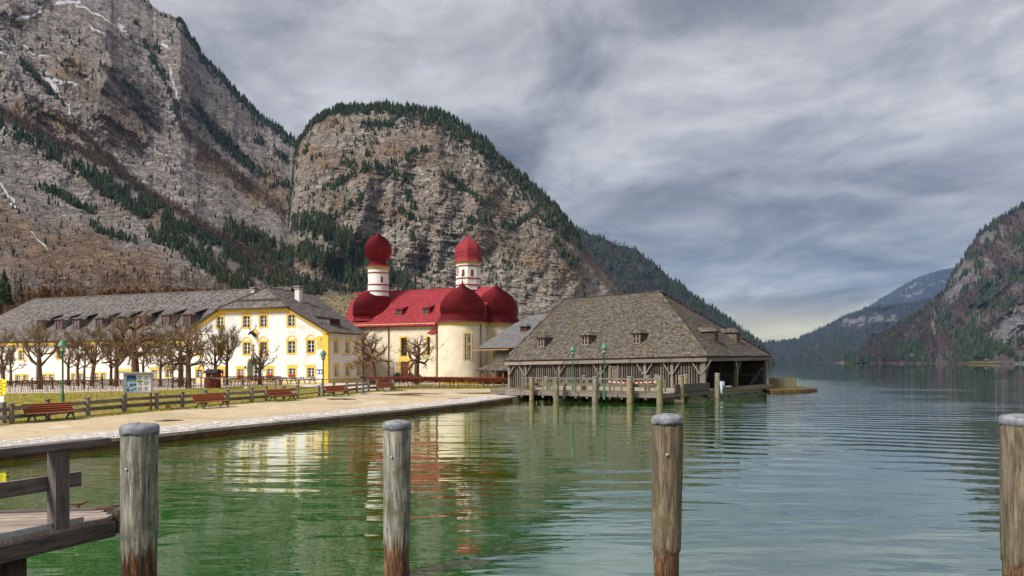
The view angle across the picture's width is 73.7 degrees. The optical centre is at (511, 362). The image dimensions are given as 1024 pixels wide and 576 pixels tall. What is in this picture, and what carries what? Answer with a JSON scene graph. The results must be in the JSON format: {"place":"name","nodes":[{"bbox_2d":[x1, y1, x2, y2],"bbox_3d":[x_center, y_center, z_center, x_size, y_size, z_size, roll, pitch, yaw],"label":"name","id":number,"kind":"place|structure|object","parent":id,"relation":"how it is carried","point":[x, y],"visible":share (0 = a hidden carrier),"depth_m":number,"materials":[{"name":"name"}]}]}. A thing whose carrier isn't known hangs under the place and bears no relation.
{"place":"outdoors","nodes":[
{"label":"outdoors","id":0,"kind":"place"},
{"bbox_2d":[0,0,349,305],"bbox_3d":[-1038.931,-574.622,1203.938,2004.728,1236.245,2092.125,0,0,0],"label":"rocky mountain","id":1,"kind":"structure","parent":0,"point":[22,21],"depth_m":1014.89,"materials":[{"name":"stone"}]},
{"bbox_2d":[0,28,586,297],"bbox_3d":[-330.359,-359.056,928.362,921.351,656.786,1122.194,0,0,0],"label":"larch wood","id":2,"kind":"object","parent":1,"relation":"on","point":[109,158],"visible":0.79,"depth_m":894.96,"materials":[{"name":"plant"}]},
{"bbox_2d":[0,0,1023,362],"bbox_3d":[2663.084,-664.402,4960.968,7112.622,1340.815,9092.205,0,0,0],"label":"spruce forest","id":3,"kind":"object","parent":1,"relation":"on","point":[900,350],"visible":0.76,"depth_m":1134.62,"materials":[{"name":"plant"}]},
{"bbox_2d":[0,389,504,440],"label":"sandy path","id":4,"kind":"structure","parent":0,"point":[186,416],"depth_m":41.70,"materials":[{"name":"sand"}]},
{"bbox_2d":[191,393,231,408],"bbox_3d":[-20.010,2.596,45.498,0.963,0.926,2.500,0,0,28],"label":"park bench","id":5,"kind":"object","parent":4,"relation":"on","point":[201,399],"visible":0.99,"depth_m":45.51,"materials":[{"name":"red wood"}]},
{"bbox_2d":[266,389,298,401],"bbox_3d":[-17.755,2.555,52.733,0.963,0.926,2.500,0,0,28],"label":"park bench","id":6,"kind":"object","parent":4,"relation":"on","point":[274,393],"visible":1,"depth_m":52.75,"materials":[{"name":"red wood"}]},
{"bbox_2d":[324,385,351,396],"bbox_3d":[-15.368,2.547,60.275,0.963,0.926,2.500,0,0,28],"label":"park bench","id":7,"kind":"object","parent":4,"relation":"on","point":[332,389],"visible":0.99,"depth_m":60.32,"materials":[{"name":"red wood"}]},
{"bbox_2d":[358,375,368,394],"bbox_3d":[-13.834,2.113,63.840,0.949,1.827,0.900,0,0,-20],"label":"coin telescope","id":8,"kind":"object","parent":4,"relation":"on","point":[363,388],"visible":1,"depth_m":63.70,"materials":[{"name":"metal"}]},
{"bbox_2d":[376,382,397,391],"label":"park bench","id":9,"kind":"object","parent":4,"relation":"on","point":[382,385],"visible":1,"depth_m":69.67,"materials":[{"name":"red wood"}]},
{"bbox_2d":[383,394,421,395],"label":"puddle","id":10,"kind":"object","parent":4,"relation":"on","point":[403,394],"visible":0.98,"depth_m":64.08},
{"bbox_2d":[0,385,506,424],"bbox_3d":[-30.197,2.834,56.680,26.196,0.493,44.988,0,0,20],"label":"lawn","id":11,"kind":"structure","parent":0,"point":[47,396],"depth_m":51.63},
{"bbox_2d":[0,378,6,422],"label":"signpost","id":12,"kind":"object","parent":11,"relation":"on","point":[3,389],"visible":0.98,"depth_m":34.27,"materials":[{"name":"yellow wood"}]},
{"bbox_2d":[21,402,80,422],"bbox_3d":[-24.088,2.612,35.693,0.963,0.926,2.500,0,0,28],"label":"park bench","id":13,"kind":"object","parent":11,"relation":"on","point":[46,408],"visible":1,"depth_m":35.78,"materials":[{"name":"red wood"}]},
{"bbox_2d":[57,339,67,401],"bbox_3d":[-31.271,0.734,47.515,0.720,4.669,0.720,0,0,0],"label":"street lamp","id":14,"kind":"object","parent":11,"relation":"on","point":[62,344],"visible":0.98,"depth_m":47.46,"materials":[{"name":"metal"}]},
{"bbox_2d":[203,369,223,387],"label":"wooden kiosk","id":15,"kind":"object","parent":11,"relation":"on","point":[211,382],"visible":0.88,"depth_m":69.43,"materials":[{"name":"red wood"}]},
{"bbox_2d":[200,377,390,389],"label":"pole fence","id":16,"kind":"object","parent":11,"relation":"on","point":[298,379],"visible":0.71,"depth_m":69.78,"materials":[{"name":"brown wood"}]},
{"bbox_2d":[319,350,326,394],"bbox_3d":[-16.763,1.074,60.611,0.720,4.343,0.720,0,0,0],"label":"street lamp","id":17,"kind":"object","parent":11,"relation":"on","point":[323,354],"visible":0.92,"depth_m":60.52,"materials":[{"name":"metal"}]},
{"bbox_2d":[0,381,514,427],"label":"ground","id":18,"kind":"structure","parent":0,"point":[43,390],"depth_m":72.88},
{"bbox_2d":[0,327,19,387],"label":"pollarded tree","id":19,"kind":"object","parent":18,"relation":"on","point":[2,363],"visible":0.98,"depth_m":65.92,"materials":[{"name":"brown plant"}]},
{"bbox_2d":[0,348,27,384],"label":"pollarded tree","id":20,"kind":"object","parent":18,"relation":"on","point":[10,371],"visible":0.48,"depth_m":79.90,"materials":[{"name":"brown plant"}]},
{"bbox_2d":[7,316,65,388],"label":"pollarded tree","id":21,"kind":"object","parent":18,"relation":"on","point":[39,355],"visible":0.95,"depth_m":65.81,"materials":[{"name":"brown plant"}]},
{"bbox_2d":[52,329,90,385],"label":"pollarded tree","id":22,"kind":"object","parent":18,"relation":"on","point":[68,364],"visible":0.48,"depth_m":75.92,"materials":[{"name":"red plant"}]},
{"bbox_2d":[61,335,93,385],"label":"pollarded tree","id":23,"kind":"object","parent":18,"relation":"on","point":[72,355],"visible":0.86,"depth_m":73.87,"materials":[{"name":"red plant"}]},
{"bbox_2d":[71,340,98,383],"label":"pollarded tree","id":24,"kind":"object","parent":18,"relation":"on","point":[84,370],"visible":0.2,"depth_m":77.97,"materials":[{"name":"brown plant"}]},
{"bbox_2d":[68,323,114,385],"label":"pollarded tree","id":25,"kind":"object","parent":18,"relation":"on","point":[95,333],"visible":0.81,"depth_m":73.87,"materials":[{"name":"red plant"}]},
{"bbox_2d":[1,378,196,391],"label":"beech hedge","id":26,"kind":"object","parent":18,"relation":"on","point":[77,382],"visible":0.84,"depth_m":61.59,"materials":[{"name":"brown plant"}]},
{"bbox_2d":[94,338,121,385],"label":"pollarded tree","id":27,"kind":"object","parent":18,"relation":"on","point":[111,366],"visible":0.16,"depth_m":75.90,"materials":[{"name":"brown plant"}]},
{"bbox_2d":[97,323,130,386],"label":"pollarded tree","id":28,"kind":"object","parent":18,"relation":"on","point":[114,364],"visible":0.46,"depth_m":72.79,"materials":[{"name":"red plant"}]},
{"bbox_2d":[98,302,175,371],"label":"pollarded tree","id":29,"kind":"object","parent":18,"relation":"on","point":[134,354],"visible":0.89,"depth_m":71.66,"materials":[{"name":"red plant"}]},
{"bbox_2d":[119,372,155,409],"bbox_3d":[-23.433,1.971,42.749,2.038,2.688,0.420,0,0,-20],"label":"information board","id":30,"kind":"object","parent":18,"relation":"on","point":[137,382],"visible":0.96,"depth_m":42.71,"materials":[{"name":"white wood"}]},
{"bbox_2d":[128,333,155,371],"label":"pollarded tree","id":31,"kind":"object","parent":18,"relation":"on","point":[142,363],"visible":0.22,"depth_m":79.89,"materials":[{"name":"brown plant"}]},
{"bbox_2d":[0,286,294,382],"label":"long wing","id":32,"kind":"structure","parent":18,"relation":"on","point":[60,314],"depth_m":106.27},
{"bbox_2d":[17,348,24,360],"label":"window","id":33,"kind":"structure","parent":32,"relation":"in","point":[21,355],"depth_m":108.29,"materials":[{"name":"yellow paint"}]},
{"bbox_2d":[119,369,130,378],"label":"gate door","id":34,"kind":"structure","parent":32,"relation":"in","point":[120,370],"depth_m":100.93,"materials":[{"name":"white paint"}]},
{"bbox_2d":[150,367,158,378],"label":"window","id":35,"kind":"structure","parent":32,"relation":"in","point":[155,375],"depth_m":98.74,"materials":[{"name":"yellow paint"}]},
{"bbox_2d":[164,367,172,377],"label":"window","id":36,"kind":"structure","parent":32,"relation":"in","point":[168,375],"depth_m":97.90,"materials":[{"name":"yellow paint"}]},
{"bbox_2d":[0,385,299,423],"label":"rail fence","id":37,"kind":"object","parent":18,"relation":"on","point":[12,416],"visible":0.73,"depth_m":41.87,"materials":[{"name":"grey wood"}]},
{"bbox_2d":[141,331,177,386],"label":"pollarded tree","id":38,"kind":"object","parent":18,"relation":"on","point":[160,341],"visible":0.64,"depth_m":71.89,"materials":[{"name":"brown plant"}]},
{"bbox_2d":[145,313,215,385],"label":"pollarded tree","id":39,"kind":"object","parent":18,"relation":"on","point":[180,357],"visible":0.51,"depth_m":73.84,"materials":[{"name":"red plant"}]},
{"bbox_2d":[147,318,216,388],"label":"pollarded tree","id":40,"kind":"object","parent":18,"relation":"on","point":[187,352],"visible":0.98,"depth_m":67.43,"materials":[{"name":"brown plant"}]},
{"bbox_2d":[196,322,237,368],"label":"pollarded tree","id":41,"kind":"object","parent":18,"relation":"on","point":[215,342],"visible":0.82,"depth_m":75.85,"materials":[{"name":"red plant"}]},
{"bbox_2d":[213,323,243,384],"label":"pollarded tree","id":42,"kind":"object","parent":18,"relation":"on","point":[233,342],"visible":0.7,"depth_m":77.86,"materials":[{"name":"brown plant"}]},
{"bbox_2d":[222,376,281,385],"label":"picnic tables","id":43,"kind":"object","parent":18,"relation":"on","point":[254,381],"visible":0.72,"depth_m":75.38,"materials":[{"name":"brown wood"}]},
{"bbox_2d":[223,376,280,384],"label":"terrace rail","id":44,"kind":"object","parent":18,"relation":"on","point":[256,376],"visible":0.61,"depth_m":77.26,"materials":[{"name":"brown wood"}]},
{"bbox_2d":[0,396,506,446],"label":"paving strip","id":45,"kind":"object","parent":18,"relation":"on","point":[5,443],"visible":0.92,"depth_m":34.89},
{"bbox_2d":[246,341,278,384],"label":"pollarded tree","id":46,"kind":"object","parent":18,"relation":"on","point":[260,358],"visible":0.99,"depth_m":78.86,"materials":[{"name":"brown plant"}]},
{"bbox_2d":[0,395,541,459],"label":"quay wall","id":47,"kind":"structure","parent":18,"relation":"on","point":[170,436],"depth_m":35.99,"materials":[{"name":"stone"}]},
{"bbox_2d":[186,286,367,382],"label":"gabled house","id":48,"kind":"structure","parent":18,"relation":"on","point":[300,328],"depth_m":88.36,"materials":[{"name":"white paint"}]},
{"bbox_2d":[194,366,203,378],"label":"window","id":49,"kind":"structure","parent":48,"relation":"in","point":[199,375],"depth_m":92.10,"materials":[{"name":"yellow paint"}]},
{"bbox_2d":[215,314,224,328],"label":"window","id":50,"kind":"structure","parent":48,"relation":"in","point":[220,318],"depth_m":90.94,"materials":[{"name":"yellow paint"}]},
{"bbox_2d":[235,366,244,377],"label":"window","id":51,"kind":"structure","parent":48,"relation":"in","point":[241,371],"depth_m":89.75,"materials":[{"name":"yellow paint"}]},
{"bbox_2d":[241,313,251,328],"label":"window","id":52,"kind":"structure","parent":48,"relation":"in","point":[247,317],"depth_m":89.42,"materials":[{"name":"yellow paint"}]},
{"bbox_2d":[241,337,251,355],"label":"window","id":53,"kind":"structure","parent":48,"relation":"in","point":[246,347],"depth_m":89.40,"materials":[{"name":"yellow paint"}]},
{"bbox_2d":[247,324,257,337],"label":"stag head trophy","id":54,"kind":"object","parent":48,"relation":"attached to","point":[254,332],"visible":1,"depth_m":88.47,"materials":[{"name":"brown paint"}]},
{"bbox_2d":[247,357,262,380],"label":"doorway","id":55,"kind":"structure","parent":48,"relation":"in","point":[251,367],"depth_m":89.55,"materials":[{"name":"green stone"}]},
{"bbox_2d":[258,312,268,327],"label":"window","id":56,"kind":"structure","parent":48,"relation":"in","point":[264,319],"depth_m":88.49,"materials":[{"name":"yellow paint"}]},
{"bbox_2d":[258,336,268,354],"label":"window","id":57,"kind":"structure","parent":48,"relation":"in","point":[265,342],"depth_m":88.45,"materials":[{"name":"yellow paint"}]},
{"bbox_2d":[265,365,274,377],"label":"window","id":58,"kind":"structure","parent":48,"relation":"in","point":[269,370],"depth_m":88.12,"materials":[{"name":"yellow paint"}]},
{"bbox_2d":[286,312,295,327],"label":"window","id":59,"kind":"structure","parent":48,"relation":"in","point":[290,318],"depth_m":87.05,"materials":[{"name":"yellow paint"}]},
{"bbox_2d":[286,335,296,354],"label":"window","id":60,"kind":"structure","parent":48,"relation":"in","point":[290,343],"depth_m":86.99,"materials":[{"name":"yellow paint"}]},
{"bbox_2d":[287,365,296,376],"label":"window","id":61,"kind":"structure","parent":48,"relation":"in","point":[291,369],"depth_m":86.95,"materials":[{"name":"yellow paint"}]},
{"bbox_2d":[305,334,315,353],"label":"window","id":62,"kind":"structure","parent":48,"relation":"in","point":[311,341],"depth_m":85.95,"materials":[{"name":"yellow paint"}]},
{"bbox_2d":[305,364,315,376],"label":"window","id":63,"kind":"structure","parent":48,"relation":"in","point":[311,368],"depth_m":85.95,"materials":[{"name":"yellow paint"}]},
{"bbox_2d":[333,338,338,353],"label":"window","id":64,"kind":"structure","parent":48,"relation":"in","point":[335,339],"depth_m":86.67,"materials":[{"name":"yellow paint"}]},
{"bbox_2d":[333,363,338,376],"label":"window","id":65,"kind":"structure","parent":48,"relation":"in","point":[335,364],"depth_m":86.84,"materials":[{"name":"yellow paint"}]},
{"bbox_2d":[344,339,350,353],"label":"window","id":66,"kind":"structure","parent":48,"relation":"in","point":[347,340],"depth_m":89.27,"materials":[{"name":"yellow paint"}]},
{"bbox_2d":[295,385,319,397],"bbox_3d":[-17.165,2.645,57.521,0.210,1.272,3.936,0,0,11],"label":"rail fence","id":67,"kind":"object","parent":18,"relation":"on","point":[298,388],"visible":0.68,"depth_m":57.27,"materials":[{"name":"grey wood"}]},
{"bbox_2d":[316,294,358,317],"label":"connecting building","id":68,"kind":"structure","parent":18,"relation":"on","point":[339,304],"depth_m":105.27,"materials":[{"name":"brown wood"}]},
{"bbox_2d":[320,379,394,395],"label":"rail fence","id":69,"kind":"object","parent":18,"relation":"on","point":[356,389],"visible":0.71,"depth_m":66.04,"materials":[{"name":"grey wood"}]},
{"bbox_2d":[342,327,404,376],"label":"pollarded tree","id":70,"kind":"object","parent":18,"relation":"on","point":[371,359],"visible":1,"depth_m":83.73,"materials":[{"name":"red plant"}]},
{"bbox_2d":[394,333,443,384],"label":"pollarded tree","id":71,"kind":"object","parent":18,"relation":"on","point":[418,353],"visible":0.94,"depth_m":85.76,"materials":[{"name":"red plant"}]},
{"bbox_2d":[346,223,518,383],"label":"pilgrimage church","id":72,"kind":"structure","parent":18,"relation":"on","point":[464,317],"depth_m":96.16,"materials":[{"name":"beige paint"}]},
{"bbox_2d":[399,336,407,356],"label":"window","id":73,"kind":"structure","parent":72,"relation":"in","point":[403,338],"depth_m":96.24,"materials":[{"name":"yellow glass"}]},
{"bbox_2d":[398,358,410,380],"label":"door","id":74,"kind":"structure","parent":72,"relation":"in","point":[404,367],"depth_m":96.17,"materials":[{"name":"brown wood"}]},
{"bbox_2d":[365,376,506,387],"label":"beech hedge","id":75,"kind":"object","parent":18,"relation":"on","point":[435,379],"visible":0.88,"depth_m":79.83,"materials":[{"name":"brown plant"}]},
{"bbox_2d":[393,385,505,389],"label":"grass verge","id":76,"kind":"object","parent":18,"relation":"on","point":[412,387],"depth_m":80.01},
{"bbox_2d":[471,315,545,385],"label":"timber shed","id":77,"kind":"structure","parent":18,"relation":"on","point":[504,344],"depth_m":87.26,"materials":[{"name":"grey wood"}]},
{"bbox_2d":[289,105,621,320],"bbox_3d":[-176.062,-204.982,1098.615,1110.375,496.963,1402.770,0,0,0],"label":"domed cliff mountain","id":78,"kind":"structure","parent":0,"point":[537,297],"depth_m":1015.09,"materials":[{"name":"stone"}]},
{"bbox_2d":[0,363,1023,575],"bbox_3d":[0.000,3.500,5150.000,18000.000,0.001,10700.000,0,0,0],"label":"lake","id":79,"kind":"structure","parent":0,"point":[868,469],"depth_m":19.06,"materials":[{"name":"liquid"}]},
{"bbox_2d":[0,437,119,575],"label":"wooden jetty","id":80,"kind":"object","parent":79,"relation":"in","point":[58,523],"visible":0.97,"depth_m":8.62,"materials":[{"name":"brown wood"}]},
{"bbox_2d":[119,422,159,575],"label":"mooring pile","id":81,"kind":"object","parent":79,"relation":"in","point":[139,441],"visible":1,"depth_m":8.72,"materials":[{"name":"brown wood"}]},
{"bbox_2d":[383,419,410,575],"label":"mooring pile","id":82,"kind":"object","parent":79,"relation":"in","point":[396,482],"visible":1,"depth_m":10.91,"materials":[{"name":"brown wood"}]},
{"bbox_2d":[529,377,533,400],"bbox_3d":[1.770,3.423,61.374,0.435,4.154,0.434,0,0,29],"label":"mooring pile","id":83,"kind":"object","parent":79,"relation":"in","point":[531,396],"visible":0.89,"depth_m":61.20,"materials":[{"name":"brown wood"}]},
{"bbox_2d":[544,376,548,398],"bbox_3d":[3.279,3.421,65.005,0.444,4.159,0.444,0,0,-30],"label":"mooring pile","id":84,"kind":"object","parent":79,"relation":"in","point":[546,380],"visible":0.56,"depth_m":64.83,"materials":[{"name":"brown wood"}]},
{"bbox_2d":[553,377,558,401],"bbox_3d":[3.874,3.405,59.732,0.505,4.190,0.506,0,0,-33],"label":"mooring pile","id":85,"kind":"object","parent":79,"relation":"in","point":[556,390],"visible":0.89,"depth_m":59.52,"materials":[{"name":"beige wood"}]},
{"bbox_2d":[582,375,585,399],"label":"mooring pile","id":86,"kind":"object","parent":79,"relation":"in","point":[583,388],"visible":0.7,"depth_m":63.82,"materials":[{"name":"brown wood"}]},
{"bbox_2d":[592,377,597,402],"bbox_3d":[7.126,3.368,58.494,0.551,4.264,0.545,0,0,9],"label":"mooring pile","id":87,"kind":"object","parent":79,"relation":"in","point":[594,389],"visible":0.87,"depth_m":58.27,"materials":[{"name":"grey wood"}]},
{"bbox_2d":[490,377,711,402],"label":"boathouse jetty","id":88,"kind":"object","parent":79,"relation":"in","point":[640,391],"visible":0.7,"depth_m":61.06,"materials":[{"name":"brown wood"}]},
{"bbox_2d":[569,345,575,389],"bbox_3d":[5.611,0.704,63.000,0.720,4.506,0.720,0,0,0],"label":"street lamp","id":89,"kind":"object","parent":88,"relation":"on","point":[572,349],"visible":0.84,"depth_m":62.91,"materials":[{"name":"metal"}]},
{"bbox_2d":[601,342,607,399],"bbox_3d":[7.866,0.758,58.200,0.720,4.886,0.720,0,0,0],"label":"street lamp","id":90,"kind":"object","parent":88,"relation":"attached to","point":[604,347],"visible":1,"depth_m":58.12,"materials":[{"name":"metal"}]},
{"bbox_2d":[627,376,632,403],"bbox_3d":[9.950,3.347,57.582,0.569,4.305,0.559,0,0,28],"label":"mooring pile","id":91,"kind":"object","parent":79,"relation":"in","point":[629,389],"visible":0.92,"depth_m":57.37,"materials":[{"name":"brown wood"}]},
{"bbox_2d":[503,290,772,397],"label":"boathouse","id":92,"kind":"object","parent":79,"relation":"in","point":[652,333],"visible":0.95,"depth_m":77.68,"materials":[{"name":"brown wood"}]},
{"bbox_2d":[611,366,616,381],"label":"door","id":93,"kind":"structure","parent":92,"relation":"in","point":[614,368],"depth_m":73.45,"materials":[{"name":"grey wood"}]},
{"bbox_2d":[656,376,662,403],"bbox_3d":[12.271,3.305,56.706,0.541,4.390,0.538,0,0,-17],"label":"mooring pile","id":94,"kind":"object","parent":79,"relation":"in","point":[659,399],"visible":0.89,"depth_m":56.50,"materials":[{"name":"beige wood"}]},
{"bbox_2d":[651,413,682,575],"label":"mooring pile","id":95,"kind":"object","parent":79,"relation":"in","point":[667,451],"visible":1,"depth_m":9.95,"materials":[{"name":"brown wood"}]},
{"bbox_2d":[678,375,683,399],"bbox_3d":[14.997,3.326,60.538,0.584,4.347,0.592,0,0,-30],"label":"mooring pile","id":96,"kind":"object","parent":79,"relation":"in","point":[681,382],"visible":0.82,"depth_m":60.30,"materials":[{"name":"brown wood"}]},
{"bbox_2d":[684,374,687,399],"bbox_3d":[16.045,3.301,63.002,0.453,4.398,0.451,0,0,40],"label":"mooring pile","id":97,"kind":"object","parent":79,"relation":"in","point":[685,382],"visible":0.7,"depth_m":62.82,"materials":[{"name":"brown wood"}]},
{"bbox_2d":[715,373,719,398],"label":"mooring pile","id":98,"kind":"object","parent":79,"relation":"in","point":[717,385],"visible":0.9,"depth_m":65.21,"materials":[{"name":"grey wood"}]},
{"bbox_2d":[765,386,817,392],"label":"grassy mole","id":99,"kind":"object","parent":79,"relation":"in","point":[798,389],"visible":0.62,"depth_m":79.33},
{"bbox_2d":[768,377,795,386],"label":"paling fence","id":100,"kind":"object","parent":99,"relation":"on","point":[783,382],"visible":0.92,"depth_m":85.97,"materials":[{"name":"brown wood"}]},
{"bbox_2d":[998,413,1023,575],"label":"mooring pile","id":101,"kind":"object","parent":79,"relation":"in","point":[1011,452],"visible":1,"depth_m":9.48,"materials":[{"name":"brown wood"}]},
{"bbox_2d":[149,0,1023,341],"label":"sky","id":102,"kind":"structure","parent":0,"point":[795,165],"materials":[{"name":"grey"}]},
{"bbox_2d":[579,231,770,363],"bbox_3d":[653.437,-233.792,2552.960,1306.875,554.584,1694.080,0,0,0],"label":"forested ridge","id":103,"kind":"structure","parent":0,"point":[619,265],"depth_m":2343.44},
{"bbox_2d":[763,300,933,362],"bbox_3d":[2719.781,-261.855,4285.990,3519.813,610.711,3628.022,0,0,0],"label":"wooded hill","id":104,"kind":"structure","parent":0,"point":[861,320],"depth_m":4636.26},
{"bbox_2d":[596,204,1023,362],"bbox_3d":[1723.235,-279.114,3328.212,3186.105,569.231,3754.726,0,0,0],"label":"bare wood","id":105,"kind":"object","parent":104,"relation":"on","point":[882,354],"visible":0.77,"depth_m":2169.39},
{"bbox_2d":[867,267,954,308],"bbox_3d":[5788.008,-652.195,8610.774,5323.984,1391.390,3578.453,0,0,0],"label":"blue far mountain","id":106,"kind":"structure","parent":0,"point":[907,295],"depth_m":9029.98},
{"bbox_2d":[833,208,1023,362],"bbox_3d":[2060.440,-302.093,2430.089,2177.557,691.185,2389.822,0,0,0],"label":"wooded rock mountain","id":107,"kind":"structure","parent":0,"point":[1012,321],"depth_m":2018.32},
{"bbox_3d":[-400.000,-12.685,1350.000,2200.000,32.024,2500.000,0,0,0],"label":"meadow ground","id":108,"kind":"structure","parent":0,"visible":0},
{"bbox_2d":[0,268,14,312],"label":"spruce tree","id":109,"kind":"object","parent":108,"relation":"on","point":[6,298],"visible":0.98,"depth_m":149.44,"materials":[{"name":"green plant"}]},
{"bbox_2d":[15,284,25,303],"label":"spruce tree","id":110,"kind":"object","parent":108,"relation":"on","point":[20,290],"visible":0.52,"depth_m":164.60,"materials":[{"name":"green plant"}]},
{"bbox_2d":[0,283,223,314],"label":"bare wood","id":111,"kind":"object","parent":108,"relation":"on","point":[45,292],"visible":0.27,"depth_m":161.75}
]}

